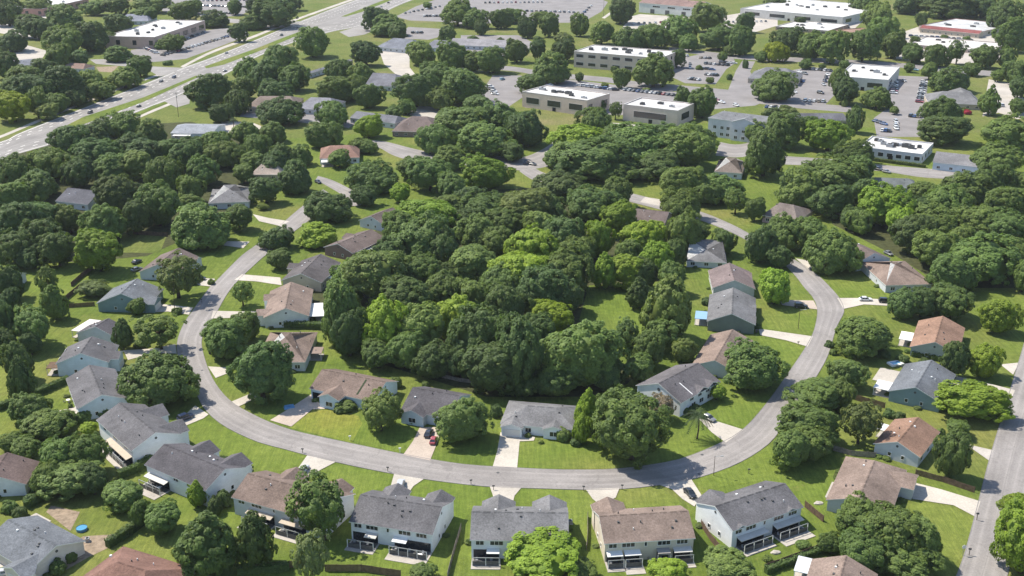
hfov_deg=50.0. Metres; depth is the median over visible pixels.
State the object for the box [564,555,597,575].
round tree
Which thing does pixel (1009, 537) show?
lobed tree
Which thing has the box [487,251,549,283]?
lobed tree
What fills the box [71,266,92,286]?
fence
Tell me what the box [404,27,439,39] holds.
parking lot
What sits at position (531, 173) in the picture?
driveway
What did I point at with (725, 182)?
oak tree
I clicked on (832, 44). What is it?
round tree
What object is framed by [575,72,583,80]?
round tree
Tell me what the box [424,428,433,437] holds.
parked car
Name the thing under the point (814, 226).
round tree
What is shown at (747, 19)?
round tree
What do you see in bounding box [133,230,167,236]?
fence
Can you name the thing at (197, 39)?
parking lot
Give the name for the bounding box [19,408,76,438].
lobed tree
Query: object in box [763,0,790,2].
round tree
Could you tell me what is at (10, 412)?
round tree
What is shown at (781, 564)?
hedge
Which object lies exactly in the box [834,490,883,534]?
round tree
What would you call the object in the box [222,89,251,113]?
oak tree
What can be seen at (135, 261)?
parked car
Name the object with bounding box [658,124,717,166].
lobed tree
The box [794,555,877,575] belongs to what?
house
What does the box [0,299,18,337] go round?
round tree
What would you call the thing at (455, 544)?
fence
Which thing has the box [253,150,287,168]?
oak tree
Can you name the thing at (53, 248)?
round tree
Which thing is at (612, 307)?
lawn
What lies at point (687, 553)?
glass door
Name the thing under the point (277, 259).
round tree
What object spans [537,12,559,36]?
round tree
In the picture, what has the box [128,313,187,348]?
airy tree
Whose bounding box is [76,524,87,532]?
paddling pool
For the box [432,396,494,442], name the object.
lobed tree
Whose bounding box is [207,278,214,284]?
shrub
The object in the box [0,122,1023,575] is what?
ground
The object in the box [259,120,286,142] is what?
oak tree
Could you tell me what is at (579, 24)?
round tree
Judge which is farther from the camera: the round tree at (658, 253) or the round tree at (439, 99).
the round tree at (439, 99)
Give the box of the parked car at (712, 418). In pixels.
[705,413,715,421]
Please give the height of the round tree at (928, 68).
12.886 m
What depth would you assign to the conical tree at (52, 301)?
366.64 m
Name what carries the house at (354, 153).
on the ground at (216, 264)
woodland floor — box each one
[0,122,251,261]
[312,188,667,396]
[830,196,1023,287]
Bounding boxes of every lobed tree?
[0,89,31,123]
[0,201,42,241]
[0,227,36,268]
[9,73,62,100]
[9,391,53,424]
[12,302,49,340]
[17,216,67,244]
[19,201,58,218]
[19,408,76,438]
[36,459,105,501]
[38,435,78,465]
[40,23,83,53]
[43,65,84,93]
[67,430,111,464]
[73,20,108,50]
[91,173,147,210]
[131,0,174,12]
[133,179,182,225]
[183,73,232,109]
[199,316,251,359]
[225,340,295,404]
[249,0,298,26]
[292,26,327,56]
[320,274,364,343]
[341,249,409,307]
[358,386,403,431]
[388,209,448,257]
[389,73,440,106]
[396,198,461,227]
[404,251,440,282]
[405,155,454,192]
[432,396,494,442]
[434,106,489,137]
[435,37,471,68]
[436,293,475,338]
[439,0,470,25]
[440,66,488,104]
[445,301,508,352]
[456,120,517,156]
[459,152,515,188]
[460,190,505,216]
[483,98,520,127]
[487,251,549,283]
[500,187,553,227]
[503,108,541,145]
[503,222,558,259]
[503,525,581,575]
[516,262,578,309]
[539,319,633,386]
[543,215,585,243]
[544,134,632,179]
[545,123,607,145]
[545,240,596,291]
[562,183,622,221]
[584,157,642,181]
[591,383,673,469]
[601,123,620,142]
[606,121,672,163]
[636,149,679,179]
[646,121,676,134]
[646,557,691,575]
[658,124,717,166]
[659,166,707,197]
[661,14,699,44]
[675,121,720,154]
[688,1,727,29]
[699,20,740,50]
[703,544,756,575]
[722,336,790,389]
[743,126,787,175]
[744,223,780,261]
[765,110,807,149]
[768,25,804,54]
[774,403,840,443]
[781,376,845,412]
[794,152,870,186]
[804,184,854,219]
[834,315,893,358]
[838,521,894,572]
[848,0,879,9]
[849,26,883,61]
[857,180,916,225]
[859,0,892,27]
[861,500,923,564]
[867,16,900,42]
[878,542,946,575]
[892,0,922,13]
[908,285,941,316]
[909,513,943,560]
[910,228,959,265]
[914,199,969,232]
[916,115,974,145]
[917,0,978,18]
[924,251,980,291]
[931,280,975,321]
[931,378,1015,422]
[945,230,1021,284]
[950,203,994,240]
[966,0,999,17]
[974,161,1020,186]
[980,111,1023,148]
[982,206,1023,241]
[984,186,1023,215]
[989,494,1023,573]
[991,16,1023,51]
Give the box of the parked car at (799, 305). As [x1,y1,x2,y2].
[794,302,807,308]
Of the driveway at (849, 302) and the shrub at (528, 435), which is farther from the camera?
the driveway at (849, 302)
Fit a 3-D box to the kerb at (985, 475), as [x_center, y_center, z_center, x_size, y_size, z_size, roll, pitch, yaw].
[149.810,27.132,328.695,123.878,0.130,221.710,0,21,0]
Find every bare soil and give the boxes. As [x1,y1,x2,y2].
[46,506,79,530]
[66,535,109,568]
[96,66,117,71]
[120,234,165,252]
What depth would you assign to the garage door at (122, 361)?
335.34 m
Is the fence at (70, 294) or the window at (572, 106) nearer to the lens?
the fence at (70, 294)
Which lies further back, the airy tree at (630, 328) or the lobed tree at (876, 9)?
the lobed tree at (876, 9)
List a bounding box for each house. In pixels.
[0,272,26,293]
[0,452,39,496]
[0,513,85,575]
[19,59,31,67]
[46,336,123,375]
[55,187,95,210]
[60,365,129,418]
[65,63,94,72]
[71,318,115,342]
[84,546,209,575]
[96,278,163,312]
[96,402,189,468]
[125,14,156,24]
[138,440,252,506]
[139,248,201,279]
[171,124,225,139]
[208,184,250,208]
[231,467,354,543]
[247,96,303,111]
[253,164,283,179]
[256,282,323,327]
[265,331,323,370]
[281,254,340,291]
[302,97,345,113]
[309,369,398,409]
[310,59,352,77]
[319,145,359,166]
[324,229,384,259]
[344,483,454,565]
[350,111,405,128]
[358,207,394,230]
[366,73,411,90]
[377,38,418,52]
[392,116,435,136]
[401,386,471,426]
[429,40,451,50]
[452,38,506,50]
[470,494,568,569]
[500,400,575,439]
[590,497,695,574]
[635,208,671,227]
[636,363,720,416]
[686,239,726,267]
[693,329,752,378]
[694,287,755,333]
[695,481,814,556]
[708,263,755,296]
[714,157,745,178]
[748,67,802,85]
[762,203,813,222]
[792,113,846,124]
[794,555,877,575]
[825,456,918,512]
[846,243,890,270]
[861,261,932,292]
[868,177,914,192]
[872,360,955,411]
[873,417,939,466]
[898,316,964,360]
[924,87,979,109]
[932,151,977,173]
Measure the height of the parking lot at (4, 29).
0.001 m
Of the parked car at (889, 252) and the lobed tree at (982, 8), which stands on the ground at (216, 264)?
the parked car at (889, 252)
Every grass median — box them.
[68,75,196,125]
[136,102,166,114]
[205,32,300,67]
[341,0,389,16]
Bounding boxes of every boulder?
[770,550,780,554]
[814,501,822,504]
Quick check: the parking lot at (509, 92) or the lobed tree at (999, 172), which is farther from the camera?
the parking lot at (509, 92)
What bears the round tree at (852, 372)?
on the ground at (216, 264)
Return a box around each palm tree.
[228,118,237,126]
[682,410,712,438]
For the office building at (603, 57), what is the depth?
827.62 m
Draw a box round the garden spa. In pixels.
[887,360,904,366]
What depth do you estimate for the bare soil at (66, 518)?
259.49 m
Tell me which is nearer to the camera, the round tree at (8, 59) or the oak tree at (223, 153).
the oak tree at (223, 153)
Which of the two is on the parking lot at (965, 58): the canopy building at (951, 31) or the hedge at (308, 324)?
the canopy building at (951, 31)
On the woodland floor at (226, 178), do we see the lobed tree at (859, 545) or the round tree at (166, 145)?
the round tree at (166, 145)
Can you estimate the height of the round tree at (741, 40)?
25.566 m
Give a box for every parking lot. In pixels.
[0,16,45,38]
[8,45,45,59]
[131,28,248,61]
[162,0,247,15]
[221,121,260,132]
[240,112,354,127]
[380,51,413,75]
[397,0,607,23]
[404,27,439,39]
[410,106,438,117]
[461,35,531,55]
[482,75,522,106]
[525,80,676,114]
[623,14,693,32]
[672,55,734,83]
[714,61,757,108]
[722,13,777,31]
[785,68,833,103]
[846,21,861,28]
[874,76,927,136]
[896,27,1002,63]
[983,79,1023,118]
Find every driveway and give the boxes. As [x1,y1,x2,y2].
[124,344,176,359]
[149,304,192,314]
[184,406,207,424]
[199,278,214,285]
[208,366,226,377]
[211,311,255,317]
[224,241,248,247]
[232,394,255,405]
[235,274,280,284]
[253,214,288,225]
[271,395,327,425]
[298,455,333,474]
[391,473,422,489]
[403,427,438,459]
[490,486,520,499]
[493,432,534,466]
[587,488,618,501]
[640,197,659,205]
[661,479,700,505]
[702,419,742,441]
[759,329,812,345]
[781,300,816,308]
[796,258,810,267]
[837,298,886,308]
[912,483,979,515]
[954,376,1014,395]
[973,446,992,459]
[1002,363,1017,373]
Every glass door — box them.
[150,480,169,489]
[258,517,274,524]
[284,525,305,532]
[353,531,377,542]
[395,540,430,551]
[473,549,498,557]
[606,556,620,560]
[624,554,638,559]
[656,552,667,557]
[673,550,689,556]
[736,535,763,545]
[772,522,798,533]
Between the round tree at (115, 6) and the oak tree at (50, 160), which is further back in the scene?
the round tree at (115, 6)
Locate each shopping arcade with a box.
[913,37,1001,52]
[919,18,1000,35]
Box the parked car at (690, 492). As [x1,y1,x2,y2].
[683,487,696,498]
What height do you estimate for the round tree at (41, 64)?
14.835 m
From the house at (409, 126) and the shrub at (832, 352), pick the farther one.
the house at (409, 126)
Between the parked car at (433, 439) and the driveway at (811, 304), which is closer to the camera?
the parked car at (433, 439)
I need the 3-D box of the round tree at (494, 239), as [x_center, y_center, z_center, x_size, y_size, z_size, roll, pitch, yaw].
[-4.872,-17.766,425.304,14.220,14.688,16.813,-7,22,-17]
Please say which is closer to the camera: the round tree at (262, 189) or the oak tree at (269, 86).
the round tree at (262, 189)
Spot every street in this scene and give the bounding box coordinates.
[177,189,842,488]
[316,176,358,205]
[372,140,552,169]
[502,66,850,111]
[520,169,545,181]
[669,47,992,75]
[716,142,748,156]
[785,156,966,178]
[957,347,1023,575]
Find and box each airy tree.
[25,85,48,117]
[34,264,58,292]
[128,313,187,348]
[154,250,203,298]
[230,281,254,306]
[283,465,343,530]
[289,528,330,575]
[302,487,344,540]
[609,101,622,119]
[616,316,638,347]
[641,318,683,347]
[649,392,676,415]
[709,382,726,399]
[723,188,746,213]
[839,398,883,443]
[948,39,968,63]
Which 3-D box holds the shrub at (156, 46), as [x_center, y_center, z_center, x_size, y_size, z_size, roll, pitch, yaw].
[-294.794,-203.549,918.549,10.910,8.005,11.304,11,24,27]
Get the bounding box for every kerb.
[177,194,843,489]
[201,202,817,469]
[956,344,1023,575]
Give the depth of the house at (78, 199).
491.87 m
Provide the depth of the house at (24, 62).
829.23 m
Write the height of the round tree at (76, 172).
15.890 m
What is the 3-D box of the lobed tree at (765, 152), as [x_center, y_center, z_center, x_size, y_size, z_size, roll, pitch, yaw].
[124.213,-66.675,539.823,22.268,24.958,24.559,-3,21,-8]
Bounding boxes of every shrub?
[0,499,18,513]
[11,506,27,517]
[22,493,38,505]
[42,572,52,575]
[49,557,67,575]
[59,410,76,425]
[65,552,77,563]
[76,410,91,423]
[98,409,108,416]
[133,341,144,348]
[154,42,161,49]
[162,60,172,65]
[171,307,181,314]
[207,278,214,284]
[207,495,222,515]
[216,489,232,506]
[333,407,342,413]
[334,399,357,412]
[390,377,401,388]
[422,381,429,386]
[442,533,449,537]
[489,403,502,417]
[524,432,531,437]
[553,32,572,41]
[556,426,571,441]
[569,437,581,446]
[592,543,599,548]
[688,403,705,414]
[695,65,702,69]
[695,522,701,528]
[701,297,708,305]
[726,74,732,79]
[742,59,748,68]
[762,554,772,561]
[776,105,797,112]
[795,539,811,548]
[824,340,835,347]
[829,349,836,355]
[837,405,850,413]
[841,99,847,106]
[875,454,882,458]
[876,349,891,358]
[882,408,894,417]
[882,455,890,461]
[892,411,905,419]
[895,354,909,363]
[897,497,905,502]
[913,405,921,410]
[937,428,945,436]
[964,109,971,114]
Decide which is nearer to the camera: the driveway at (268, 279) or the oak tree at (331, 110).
the driveway at (268, 279)
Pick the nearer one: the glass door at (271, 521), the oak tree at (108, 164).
the glass door at (271, 521)
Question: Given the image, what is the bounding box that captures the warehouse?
[639,0,709,16]
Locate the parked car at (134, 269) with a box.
[130,266,142,271]
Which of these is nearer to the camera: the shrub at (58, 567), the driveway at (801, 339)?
the shrub at (58, 567)
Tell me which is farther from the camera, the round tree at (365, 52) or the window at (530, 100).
the round tree at (365, 52)
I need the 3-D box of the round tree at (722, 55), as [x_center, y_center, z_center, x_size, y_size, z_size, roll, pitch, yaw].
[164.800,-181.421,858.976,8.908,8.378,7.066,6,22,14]
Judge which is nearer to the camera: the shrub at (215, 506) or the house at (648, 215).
the shrub at (215, 506)
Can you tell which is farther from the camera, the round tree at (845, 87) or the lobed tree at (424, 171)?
the round tree at (845, 87)
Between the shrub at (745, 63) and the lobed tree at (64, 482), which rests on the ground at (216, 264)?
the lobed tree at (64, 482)
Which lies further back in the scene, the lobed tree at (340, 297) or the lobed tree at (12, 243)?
the lobed tree at (12, 243)
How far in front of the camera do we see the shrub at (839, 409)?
307.59 m
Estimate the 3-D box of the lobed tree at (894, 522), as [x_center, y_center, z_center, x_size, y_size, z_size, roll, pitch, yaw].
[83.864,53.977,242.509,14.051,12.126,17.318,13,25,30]
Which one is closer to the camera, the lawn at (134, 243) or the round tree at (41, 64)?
the lawn at (134, 243)
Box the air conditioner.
[85,537,90,542]
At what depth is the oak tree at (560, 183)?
505.74 m
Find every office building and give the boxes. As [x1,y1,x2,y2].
[106,19,205,48]
[522,85,609,115]
[574,45,675,71]
[623,97,693,125]
[845,63,899,91]
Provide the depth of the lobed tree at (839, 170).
500.04 m
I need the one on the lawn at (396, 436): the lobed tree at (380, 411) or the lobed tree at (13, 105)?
the lobed tree at (380, 411)
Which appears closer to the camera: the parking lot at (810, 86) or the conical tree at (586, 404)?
the conical tree at (586, 404)
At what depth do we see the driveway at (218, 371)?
333.13 m
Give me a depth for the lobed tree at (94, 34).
895.69 m
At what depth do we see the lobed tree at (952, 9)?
1088.44 m
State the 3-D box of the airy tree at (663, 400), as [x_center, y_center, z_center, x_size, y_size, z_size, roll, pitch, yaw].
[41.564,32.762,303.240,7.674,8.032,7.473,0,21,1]
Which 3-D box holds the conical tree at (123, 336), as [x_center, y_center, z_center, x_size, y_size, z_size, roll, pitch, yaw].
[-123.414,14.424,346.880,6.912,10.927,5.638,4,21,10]
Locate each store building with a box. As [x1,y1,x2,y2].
[21,0,88,15]
[740,0,866,23]
[775,21,848,33]
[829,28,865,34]
[863,136,932,162]
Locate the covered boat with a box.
[284,404,294,409]
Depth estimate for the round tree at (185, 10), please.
1063.53 m
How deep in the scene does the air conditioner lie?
249.05 m
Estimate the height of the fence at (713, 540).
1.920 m
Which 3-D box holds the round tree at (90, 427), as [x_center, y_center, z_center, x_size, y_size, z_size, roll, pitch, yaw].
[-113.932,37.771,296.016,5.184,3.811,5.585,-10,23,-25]
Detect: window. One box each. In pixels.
[251,504,261,509]
[325,401,331,406]
[354,523,361,527]
[366,525,377,530]
[398,530,410,535]
[408,417,415,422]
[416,533,426,538]
[476,541,483,544]
[490,541,502,545]
[526,97,538,104]
[547,100,559,107]
[549,432,556,436]
[569,103,581,110]
[609,544,616,548]
[622,543,634,547]
[633,111,666,120]
[657,541,670,545]
[676,540,687,543]
[681,111,688,119]
[745,11,759,15]
[746,524,755,530]
[769,14,784,17]
[773,515,783,521]
[788,510,796,516]
[821,18,836,22]
[867,82,882,87]
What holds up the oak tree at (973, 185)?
on the woodland floor at (877, 235)
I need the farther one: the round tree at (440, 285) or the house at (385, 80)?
the house at (385, 80)
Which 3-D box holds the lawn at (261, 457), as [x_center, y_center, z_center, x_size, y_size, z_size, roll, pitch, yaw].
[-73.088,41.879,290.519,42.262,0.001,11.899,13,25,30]
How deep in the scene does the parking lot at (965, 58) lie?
969.74 m
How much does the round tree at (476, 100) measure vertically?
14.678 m
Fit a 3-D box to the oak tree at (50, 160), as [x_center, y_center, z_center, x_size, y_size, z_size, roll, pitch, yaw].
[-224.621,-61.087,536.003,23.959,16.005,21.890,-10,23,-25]
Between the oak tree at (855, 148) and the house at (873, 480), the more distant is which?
the oak tree at (855, 148)
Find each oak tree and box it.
[0,27,28,51]
[0,151,35,183]
[3,63,42,80]
[14,170,54,203]
[25,146,73,178]
[27,168,60,193]
[44,124,90,150]
[46,3,83,28]
[68,48,88,63]
[68,137,124,161]
[76,202,130,236]
[81,123,110,141]
[92,152,130,179]
[103,45,133,61]
[103,110,140,137]
[107,66,144,87]
[114,131,148,151]
[115,349,201,406]
[124,137,164,158]
[135,117,167,141]
[142,155,185,189]
[167,139,203,166]
[170,201,231,249]
[179,135,204,152]
[182,153,222,185]
[199,131,232,149]
[200,9,229,26]
[203,140,248,166]
[208,103,234,121]
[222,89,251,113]
[229,120,259,144]
[232,56,257,77]
[238,14,266,29]
[242,133,272,154]
[247,55,281,85]
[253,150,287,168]
[255,95,305,124]
[256,224,294,248]
[257,77,294,96]
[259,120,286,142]
[262,44,298,66]
[269,142,294,162]
[275,0,303,8]
[277,158,311,193]
[290,143,312,164]
[295,221,337,248]
[303,190,352,222]
[304,121,343,146]
[314,100,348,124]
[315,74,366,100]
[323,59,352,79]
[343,157,399,193]
[346,62,375,81]
[347,137,369,151]
[353,139,378,153]
[370,13,406,35]
[414,124,457,153]
[433,144,464,169]
[447,339,467,378]
[448,203,478,230]
[453,212,495,245]
[510,8,526,22]
[531,168,583,196]
[532,50,571,83]
[542,138,585,167]
[551,160,587,175]
[573,106,611,131]
[611,26,646,47]
[631,51,674,86]
[637,23,670,48]
[659,185,702,218]
[704,172,745,200]
[750,67,798,101]
[763,41,790,62]
[767,211,806,248]
[774,165,824,208]
[801,226,864,275]
[831,138,874,159]
[859,86,894,109]
[916,95,963,121]
[922,183,975,213]
[923,44,952,66]
[928,65,970,91]
[940,170,996,206]
[969,140,1023,169]
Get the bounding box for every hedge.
[0,375,67,410]
[23,490,57,508]
[103,521,144,548]
[116,454,152,478]
[237,560,288,575]
[282,320,321,329]
[764,546,824,574]
[872,157,925,167]
[911,351,942,361]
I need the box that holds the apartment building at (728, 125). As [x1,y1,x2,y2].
[708,111,768,142]
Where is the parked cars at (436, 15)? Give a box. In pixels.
[171,0,591,16]
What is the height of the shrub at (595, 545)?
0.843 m
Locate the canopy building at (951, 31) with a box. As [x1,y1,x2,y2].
[920,25,983,37]
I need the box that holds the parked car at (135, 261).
[131,259,141,263]
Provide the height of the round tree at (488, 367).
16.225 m
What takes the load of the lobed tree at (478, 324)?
on the woodland floor at (578, 391)
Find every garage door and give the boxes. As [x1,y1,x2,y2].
[120,358,123,369]
[155,301,160,310]
[503,429,519,436]
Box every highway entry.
[90,59,180,76]
[164,93,189,106]
[228,18,299,28]
[340,26,370,36]
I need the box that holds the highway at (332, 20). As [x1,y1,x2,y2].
[0,0,410,158]
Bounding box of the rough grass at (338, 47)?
[0,0,1023,141]
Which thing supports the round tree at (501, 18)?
on the rough grass at (338, 47)
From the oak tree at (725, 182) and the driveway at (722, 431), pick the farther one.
the oak tree at (725, 182)
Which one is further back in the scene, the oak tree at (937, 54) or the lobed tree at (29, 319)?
the oak tree at (937, 54)
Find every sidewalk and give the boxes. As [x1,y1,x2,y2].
[0,75,157,137]
[137,104,169,117]
[181,0,351,66]
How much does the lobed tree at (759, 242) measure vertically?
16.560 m
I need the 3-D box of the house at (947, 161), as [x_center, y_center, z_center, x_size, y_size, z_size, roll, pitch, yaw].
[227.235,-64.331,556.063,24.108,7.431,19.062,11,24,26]
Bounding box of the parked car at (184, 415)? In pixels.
[176,412,193,419]
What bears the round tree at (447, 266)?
on the woodland floor at (578, 391)
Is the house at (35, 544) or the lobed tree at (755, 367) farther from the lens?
the lobed tree at (755, 367)
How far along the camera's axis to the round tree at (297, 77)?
742.27 m
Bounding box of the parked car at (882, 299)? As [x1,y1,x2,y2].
[878,297,890,302]
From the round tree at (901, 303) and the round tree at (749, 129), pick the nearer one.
the round tree at (901, 303)
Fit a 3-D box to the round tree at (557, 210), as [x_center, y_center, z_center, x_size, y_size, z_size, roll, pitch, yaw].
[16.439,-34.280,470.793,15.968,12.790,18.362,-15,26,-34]
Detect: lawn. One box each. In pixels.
[0,346,45,392]
[0,384,68,434]
[20,269,87,295]
[112,495,280,575]
[187,419,304,471]
[289,410,361,442]
[314,333,347,364]
[314,463,392,495]
[322,526,447,575]
[354,419,415,453]
[410,480,489,542]
[516,488,592,543]
[518,423,722,467]
[592,291,643,334]
[617,486,684,507]
[692,446,834,511]
[707,384,764,427]
[759,338,804,364]
[763,307,816,334]
[817,274,888,297]
[910,501,973,575]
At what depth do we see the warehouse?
1128.77 m
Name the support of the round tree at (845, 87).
on the rough grass at (338, 47)
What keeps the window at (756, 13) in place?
in the store building at (828, 11)
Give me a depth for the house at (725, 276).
394.36 m
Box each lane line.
[0,2,350,142]
[1,2,403,158]
[7,6,354,143]
[9,2,357,140]
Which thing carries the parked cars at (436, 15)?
on the rough grass at (338, 47)
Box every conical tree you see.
[6,354,37,398]
[38,284,70,319]
[110,317,132,348]
[170,510,238,575]
[185,479,209,506]
[232,510,278,570]
[573,387,597,426]
[591,251,616,288]
[601,100,606,108]
[625,276,653,307]
[638,273,691,335]
[977,84,1001,114]
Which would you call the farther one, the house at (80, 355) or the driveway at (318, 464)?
the house at (80, 355)
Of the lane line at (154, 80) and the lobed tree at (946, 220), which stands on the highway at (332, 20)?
the lane line at (154, 80)
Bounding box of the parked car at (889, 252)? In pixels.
[883,250,893,255]
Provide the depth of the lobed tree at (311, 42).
866.91 m
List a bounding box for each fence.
[65,284,79,298]
[68,302,94,307]
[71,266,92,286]
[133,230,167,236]
[255,560,299,567]
[324,564,400,575]
[442,375,473,382]
[447,524,460,575]
[586,515,587,550]
[701,519,723,550]
[765,544,817,566]
[804,500,823,521]
[833,446,875,456]
[853,395,885,407]
[915,469,974,492]
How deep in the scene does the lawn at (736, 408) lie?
310.64 m
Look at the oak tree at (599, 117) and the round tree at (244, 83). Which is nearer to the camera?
the oak tree at (599, 117)
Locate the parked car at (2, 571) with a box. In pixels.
[0,568,5,575]
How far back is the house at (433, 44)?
909.57 m
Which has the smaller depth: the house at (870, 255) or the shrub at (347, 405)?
the shrub at (347, 405)
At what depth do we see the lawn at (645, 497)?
266.48 m
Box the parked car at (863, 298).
[858,296,872,300]
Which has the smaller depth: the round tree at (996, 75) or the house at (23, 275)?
the house at (23, 275)
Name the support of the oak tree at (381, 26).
on the rough grass at (338, 47)
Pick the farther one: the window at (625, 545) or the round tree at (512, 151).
the round tree at (512, 151)
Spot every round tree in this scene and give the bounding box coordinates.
[0,0,24,25]
[0,50,19,77]
[0,75,18,91]
[0,182,30,209]
[0,264,24,296]
[0,287,22,313]
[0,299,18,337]
[0,326,17,356]
[0,341,34,373]
[0,430,25,450]
[6,399,20,420]
[10,433,41,458]
[13,13,52,37]
[13,242,44,268]
[18,332,42,354]
[20,0,52,8]
[28,458,58,491]
[30,19,54,38]
[30,58,59,74]
[33,102,58,119]
[36,232,75,266]
[44,42,74,65]
[45,92,70,111]
[53,203,84,232]
[57,154,98,187]
[64,84,94,105]
[73,228,123,271]
[73,279,113,295]
[76,462,109,494]
[78,0,104,15]
[79,69,104,92]
[79,421,98,433]
[83,116,115,136]
[88,81,116,98]
[99,0,131,13]
[101,478,143,512]
[103,14,134,33]
[106,30,115,42]
[118,149,151,180]
[121,199,152,235]
[125,297,144,314]
[126,55,152,76]
[127,499,151,526]
[129,7,157,18]
[144,497,180,534]
[152,138,181,155]
[157,33,186,50]
[167,0,199,19]
[175,174,206,197]
[178,193,204,211]
[189,0,202,12]
[226,203,252,231]
[227,0,241,14]
[227,22,249,41]
[229,311,260,340]
[231,75,257,96]
[232,162,254,182]
[239,149,262,170]
[245,0,274,14]
[247,176,282,203]
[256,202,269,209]
[266,247,292,269]
[276,61,310,90]
[327,148,351,166]
[329,258,359,280]
[329,307,369,355]
[349,40,382,65]
[349,184,381,205]
[352,83,386,107]
[353,112,382,137]
[360,6,389,29]
[360,337,391,367]
[361,293,409,343]
[371,236,405,262]
[379,274,434,310]
[381,209,416,240]
[382,327,425,368]
[385,104,403,116]
[388,20,408,38]
[389,182,410,201]
[395,155,419,177]
[397,98,416,113]
[399,300,444,345]
[405,40,435,64]
[409,338,455,378]
[409,561,437,575]
[419,61,452,85]
[423,2,431,7]
[424,225,459,262]
[425,86,454,109]
[425,269,461,303]
[432,260,459,277]
[433,194,464,206]
[437,170,465,195]
[439,24,456,39]
[449,243,496,281]
[453,186,490,200]
[453,277,489,304]
[456,339,521,395]
[461,7,488,27]
[461,50,479,71]
[463,94,493,115]
[467,35,478,38]
[474,18,490,34]
[476,45,509,72]
[478,261,519,292]
[480,225,514,256]
[484,281,535,316]
[485,207,523,232]
[487,8,514,28]
[495,311,545,385]
[497,141,523,160]
[504,373,538,396]
[505,37,529,62]
[514,74,544,92]
[515,120,549,145]
[517,15,538,37]
[522,210,552,231]
[523,311,555,348]
[529,11,548,20]
[529,38,545,58]
[529,298,574,332]
[532,360,586,395]
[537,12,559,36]
[542,193,567,218]
[551,36,576,59]
[558,234,596,265]
[559,281,584,311]
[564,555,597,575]
[570,11,589,35]
[571,411,593,442]
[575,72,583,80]
[585,219,615,258]
[588,20,614,44]
[594,358,628,390]
[599,198,637,233]
[602,175,632,201]
[609,0,636,23]
[610,66,617,72]
[610,253,643,289]
[612,68,631,87]
[614,239,643,255]
[616,219,666,251]
[626,351,656,381]
[631,330,664,370]
[632,256,658,286]
[639,240,674,268]
[658,259,686,287]
[664,210,703,251]
[666,238,687,266]
[669,48,686,66]
[671,338,698,362]
[673,85,690,101]
[679,33,699,50]
[687,85,717,117]
[694,182,721,204]
[696,222,710,238]
[705,77,714,82]
[711,227,737,253]
[717,51,727,60]
[723,45,735,55]
[728,24,755,55]
[736,12,755,30]
[744,118,766,138]
[744,197,765,220]
[753,50,769,61]
[757,267,790,303]
[761,107,781,115]
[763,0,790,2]
[765,245,794,267]
[769,429,811,471]
[794,17,805,22]
[795,424,833,461]
[796,216,826,244]
[797,29,821,58]
[799,58,811,68]
[799,116,818,127]
[802,118,855,150]
[812,29,851,63]
[816,530,842,552]
[825,358,871,386]
[828,65,849,86]
[830,377,857,407]
[832,75,859,101]
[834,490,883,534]
[839,59,849,68]
[840,204,864,229]
[845,209,873,234]
[846,104,865,132]
[848,154,876,177]
[848,177,879,206]
[880,29,906,57]
[885,205,913,235]
[887,214,937,254]
[887,286,922,318]
[890,106,899,113]
[901,42,923,62]
[904,62,914,71]
[905,195,931,213]
[907,181,935,200]
[909,36,920,41]
[914,12,927,25]
[920,61,937,79]
[931,424,973,477]
[939,340,971,375]
[946,417,970,432]
[948,226,979,241]
[963,62,983,75]
[968,44,999,67]
[969,342,1006,377]
[977,299,1023,332]
[986,0,1023,27]
[990,69,1004,81]
[993,235,1023,262]
[996,45,1018,68]
[996,492,1023,510]
[1000,60,1023,81]
[1008,98,1023,112]
[1009,76,1023,97]
[1009,172,1023,194]
[1011,259,1023,291]
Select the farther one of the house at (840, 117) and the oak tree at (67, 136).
the house at (840, 117)
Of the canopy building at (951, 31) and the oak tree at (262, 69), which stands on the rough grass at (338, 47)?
the oak tree at (262, 69)
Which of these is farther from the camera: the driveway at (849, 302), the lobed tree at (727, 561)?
the driveway at (849, 302)
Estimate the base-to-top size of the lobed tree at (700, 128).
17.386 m
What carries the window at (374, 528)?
in the duplex house at (401, 521)
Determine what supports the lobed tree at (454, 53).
on the rough grass at (338, 47)
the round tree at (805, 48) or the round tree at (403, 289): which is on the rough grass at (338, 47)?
the round tree at (805, 48)
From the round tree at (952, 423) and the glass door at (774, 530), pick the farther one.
the round tree at (952, 423)
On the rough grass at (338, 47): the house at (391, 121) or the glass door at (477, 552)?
the house at (391, 121)
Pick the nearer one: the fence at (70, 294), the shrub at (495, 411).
the shrub at (495, 411)
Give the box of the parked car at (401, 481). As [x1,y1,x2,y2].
[397,479,404,485]
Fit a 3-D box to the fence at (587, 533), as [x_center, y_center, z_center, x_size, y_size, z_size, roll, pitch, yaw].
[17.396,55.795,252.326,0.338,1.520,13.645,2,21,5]
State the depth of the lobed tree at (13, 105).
650.13 m
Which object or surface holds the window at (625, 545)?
in the duplex house at (629, 539)
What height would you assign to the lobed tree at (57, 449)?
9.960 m
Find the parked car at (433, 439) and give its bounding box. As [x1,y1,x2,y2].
[429,436,436,444]
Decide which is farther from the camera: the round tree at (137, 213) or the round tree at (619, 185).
the round tree at (619, 185)
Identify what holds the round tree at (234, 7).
on the rough grass at (338, 47)

